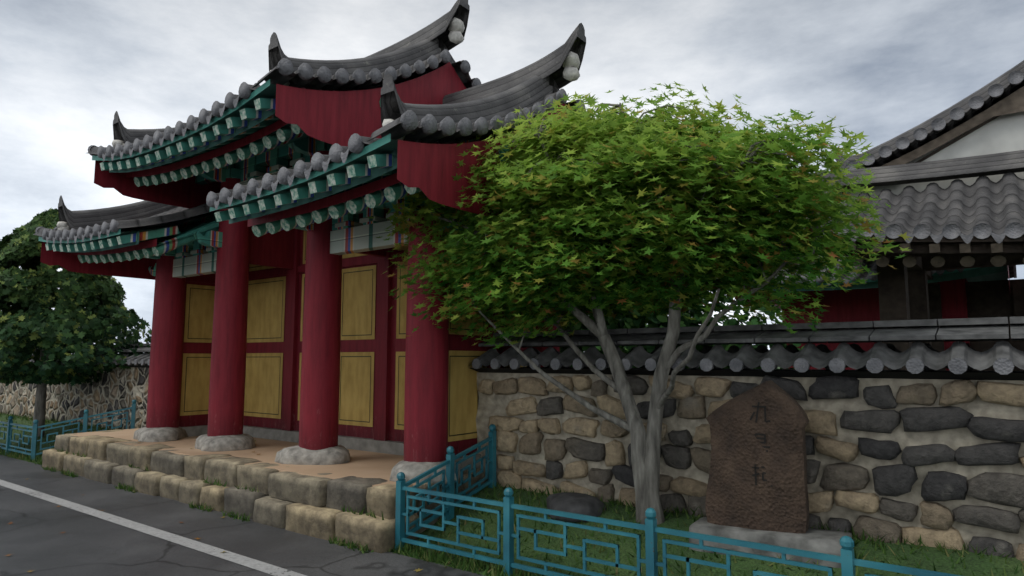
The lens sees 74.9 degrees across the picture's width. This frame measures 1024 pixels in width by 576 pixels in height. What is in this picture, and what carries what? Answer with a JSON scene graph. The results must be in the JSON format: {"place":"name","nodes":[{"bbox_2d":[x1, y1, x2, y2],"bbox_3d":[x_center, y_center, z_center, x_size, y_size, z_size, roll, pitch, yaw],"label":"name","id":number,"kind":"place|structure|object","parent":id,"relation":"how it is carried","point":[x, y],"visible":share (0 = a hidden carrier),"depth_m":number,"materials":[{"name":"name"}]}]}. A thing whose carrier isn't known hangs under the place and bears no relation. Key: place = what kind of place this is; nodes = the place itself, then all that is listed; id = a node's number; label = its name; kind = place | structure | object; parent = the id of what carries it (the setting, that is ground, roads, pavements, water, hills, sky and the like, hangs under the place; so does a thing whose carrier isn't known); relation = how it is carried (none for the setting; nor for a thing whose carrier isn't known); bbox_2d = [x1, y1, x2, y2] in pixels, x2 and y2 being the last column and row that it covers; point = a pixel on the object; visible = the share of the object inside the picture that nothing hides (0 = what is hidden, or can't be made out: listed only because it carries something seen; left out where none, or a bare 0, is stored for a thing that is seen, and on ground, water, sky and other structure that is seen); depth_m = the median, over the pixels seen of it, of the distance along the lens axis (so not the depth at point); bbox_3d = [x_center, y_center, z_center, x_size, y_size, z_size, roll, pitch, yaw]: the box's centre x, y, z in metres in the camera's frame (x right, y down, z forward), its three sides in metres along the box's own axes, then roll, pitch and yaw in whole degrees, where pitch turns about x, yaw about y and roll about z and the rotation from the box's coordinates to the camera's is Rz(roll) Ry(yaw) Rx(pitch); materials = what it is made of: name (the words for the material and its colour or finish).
{"place":"outdoors","nodes":[
{"label":"outdoors","id":0,"kind":"place"},
{"bbox_2d":[0,208,151,436],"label":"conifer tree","id":1,"kind":"object","parent":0,"point":[83,316],"depth_m":11.46,"materials":[{"name":"green plant"}]},
{"bbox_2d":[0,455,483,575],"bbox_3d":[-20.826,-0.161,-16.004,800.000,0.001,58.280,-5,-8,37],"label":"road","id":2,"kind":"structure","parent":0,"point":[32,537],"depth_m":5.69,"materials":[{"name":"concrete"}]},
{"bbox_2d":[0,479,305,575],"bbox_3d":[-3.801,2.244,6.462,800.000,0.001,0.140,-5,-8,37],"label":"road line","id":3,"kind":"object","parent":2,"relation":"on","point":[231,556],"visible":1,"depth_m":5.90,"materials":[{"name":"paint"}]},
{"bbox_2d":[5,440,421,571],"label":"fallen leaves","id":4,"kind":"object","parent":2,"relation":"on","point":[417,570],"visible":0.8,"depth_m":5.59,"materials":[{"name":"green plant"}]},
{"bbox_2d":[179,133,536,469],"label":"wooden doors","id":5,"kind":"structure","parent":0,"point":[372,374],"depth_m":8.57,"materials":[{"name":"wood"}]},
{"bbox_2d":[0,367,1023,575],"bbox_3d":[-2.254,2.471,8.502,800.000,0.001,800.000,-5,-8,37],"label":"ground","id":6,"kind":"structure","parent":0,"point":[481,572],"depth_m":5.14,"materials":[{"name":"green plant"}]},
{"bbox_2d":[0,414,109,461],"bbox_3d":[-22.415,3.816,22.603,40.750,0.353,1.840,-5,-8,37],"label":"fence","id":7,"kind":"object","parent":6,"relation":"on","point":[25,422],"depth_m":12.19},
{"bbox_2d":[0,366,148,429],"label":"stone wall","id":8,"kind":"structure","parent":6,"relation":"on","point":[117,388],"depth_m":12.34,"materials":[{"name":"grey stone"}]},
{"bbox_2d":[2,343,150,367],"bbox_3d":[-21.266,2.381,22.919,42.390,0.412,0.944,-5,-8,37],"label":"wall cap","id":9,"kind":"object","parent":8,"relation":"on","point":[143,359],"visible":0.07,"depth_m":11.39,"materials":[{"name":"tile"}]},
{"bbox_2d":[42,429,487,552],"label":"stone steps","id":10,"kind":"structure","parent":6,"relation":"on","point":[309,505],"depth_m":6.64,"materials":[{"name":"beige stone"}]},
{"bbox_2d":[71,428,471,514],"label":"platform floor","id":11,"kind":"structure","parent":6,"relation":"on","point":[365,464],"depth_m":7.56,"materials":[{"name":"beige stone"}]},
{"bbox_2d":[133,427,460,484],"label":"column bases","id":12,"kind":"object","parent":11,"relation":"on","point":[298,455],"visible":0.28,"depth_m":7.09,"materials":[{"name":"grey stone"}]},
{"bbox_2d":[146,151,559,461],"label":"columns","id":13,"kind":"structure","parent":12,"relation":"on","point":[426,393],"depth_m":7.29,"materials":[{"name":"red wood"}]},
{"bbox_2d":[127,73,546,277],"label":"eave brackets","id":14,"kind":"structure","parent":13,"relation":"on","point":[350,233],"depth_m":7.97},
{"bbox_2d":[38,211,218,279],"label":"roof eaves","id":15,"kind":"object","parent":14,"relation":"on","point":[119,253],"visible":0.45,"depth_m":8.59,"materials":[{"name":"wood"}]},
{"bbox_2d":[33,159,290,243],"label":"gate roof tiles","id":16,"kind":"object","parent":15,"relation":"on","point":[78,224],"visible":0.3,"depth_m":9.08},
{"bbox_2d":[92,62,465,211],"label":"upper roof eaves","id":17,"kind":"object","parent":14,"relation":"on","point":[266,116],"visible":0.48,"depth_m":6.93,"materials":[{"name":"red wood"}]},
{"bbox_2d":[88,0,480,160],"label":"gate roof tiles","id":18,"kind":"object","parent":17,"relation":"on","point":[425,50],"visible":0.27,"depth_m":7.21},
{"bbox_2d":[210,104,566,236],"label":"lower roof eaves","id":19,"kind":"object","parent":14,"relation":"on","point":[385,169],"visible":0.48,"depth_m":5.56,"materials":[{"name":"wood"}]},
{"bbox_2d":[205,23,585,209],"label":"gate roof tiles","id":20,"kind":"object","parent":19,"relation":"on","point":[461,116],"visible":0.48,"depth_m":5.92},
{"bbox_2d":[0,399,960,575],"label":"fence","id":21,"kind":"object","parent":6,"relation":"on","point":[847,560],"visible":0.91,"depth_m":4.82,"materials":[{"name":"metal"}]},
{"bbox_2d":[408,483,1023,575],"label":"verge grass","id":22,"kind":"structure","parent":6,"relation":"on","point":[974,562],"depth_m":4.92,"materials":[{"name":"green plant"}]},
{"bbox_2d":[546,492,605,521],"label":"boulders","id":23,"kind":"object","parent":22,"relation":"on","point":[580,503],"visible":0.7,"depth_m":5.52,"materials":[{"name":"grey stone"}]},
{"bbox_2d":[368,81,911,524],"bbox_3d":[0.919,0.138,5.896,4.578,3.669,3.201,-5,-8,37],"label":"maple tree","id":24,"kind":"object","parent":22,"relation":"on","point":[620,258],"depth_m":5.08,"materials":[{"name":"green plant"}]},
{"bbox_2d":[689,517,851,567],"bbox_3d":[1.800,1.799,4.687,1.056,0.244,0.458,-5,-8,37],"label":"monument base","id":25,"kind":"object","parent":22,"relation":"on","point":[820,541],"depth_m":4.53,"materials":[{"name":"grey stone"}]},
{"bbox_2d":[705,380,808,533],"bbox_3d":[1.757,1.185,4.818,0.722,1.030,0.293,-5,-8,37],"label":"stone monument","id":26,"kind":"object","parent":25,"relation":"on","point":[757,479],"visible":1,"depth_m":4.69,"materials":[{"name":"brown stone"}]},
{"bbox_2d":[476,372,1023,560],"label":"stone wall","id":27,"kind":"structure","parent":6,"relation":"on","point":[493,404],"depth_m":4.80,"materials":[{"name":"grey stone"}]},
{"bbox_2d":[469,316,1023,380],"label":"wall cap","id":28,"kind":"object","parent":27,"relation":"on","point":[959,359],"visible":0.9,"depth_m":5.05,"materials":[{"name":"tile"}]},
{"bbox_2d":[0,0,1023,349],"label":"sky","id":29,"kind":"structure","parent":0,"point":[884,68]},
{"label":"yard ground","id":30,"kind":"structure","parent":0,"visible":0},
{"bbox_2d":[560,324,648,367],"bbox_3d":[2.390,1.571,11.726,5.588,2.069,2.599,-5,-8,37],"label":"hedge","id":31,"kind":"object","parent":30,"relation":"on","point":[600,347],"depth_m":11.67,"materials":[{"name":"green plant"}]},
{"bbox_2d":[559,286,803,368],"bbox_3d":[1.540,0.907,9.083,5.342,2.810,2.042,-5,-8,37],"label":"hedge","id":32,"kind":"object","parent":30,"relation":"on","point":[629,321],"visible":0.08,"depth_m":8.30,"materials":[{"name":"green plant"}]},
{"bbox_2d":[782,278,969,369],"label":"shrine walls","id":33,"kind":"structure","parent":30,"relation":"on","point":[853,305],"depth_m":12.29,"materials":[{"name":"red paint"}]},
{"bbox_2d":[734,266,1009,307],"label":"beam","id":34,"kind":"structure","parent":33,"relation":"on","point":[983,274],"depth_m":11.42,"materials":[{"name":"wood"}]},
{"bbox_2d":[876,255,1023,370],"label":"wooden frame","id":35,"kind":"object","parent":30,"relation":"on","point":[908,293],"visible":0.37,"depth_m":9.74,"materials":[{"name":"brown wood"}]},
{"bbox_2d":[755,255,1016,284],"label":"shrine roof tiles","id":36,"kind":"object","parent":35,"relation":"on","point":[872,265],"visible":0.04,"depth_m":11.77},
{"bbox_2d":[786,150,1023,243],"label":"skirt roof tiles","id":37,"kind":"object","parent":35,"relation":"on","point":[983,206],"visible":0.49,"depth_m":7.60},
{"bbox_2d":[810,232,1023,266],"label":"roof rafters","id":38,"kind":"object","parent":35,"relation":"on","point":[944,248],"visible":0.31,"depth_m":6.79,"materials":[{"name":"wood"}]},
{"bbox_2d":[812,86,1023,258],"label":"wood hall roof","id":39,"kind":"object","parent":35,"relation":"on","point":[998,127],"visible":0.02,"depth_m":8.04,"materials":[{"name":"white paint"}]},
{"bbox_2d":[830,60,1023,170],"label":"roof edge tiles","id":40,"kind":"object","parent":39,"relation":"on","point":[994,91],"visible":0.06,"depth_m":8.25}
]}

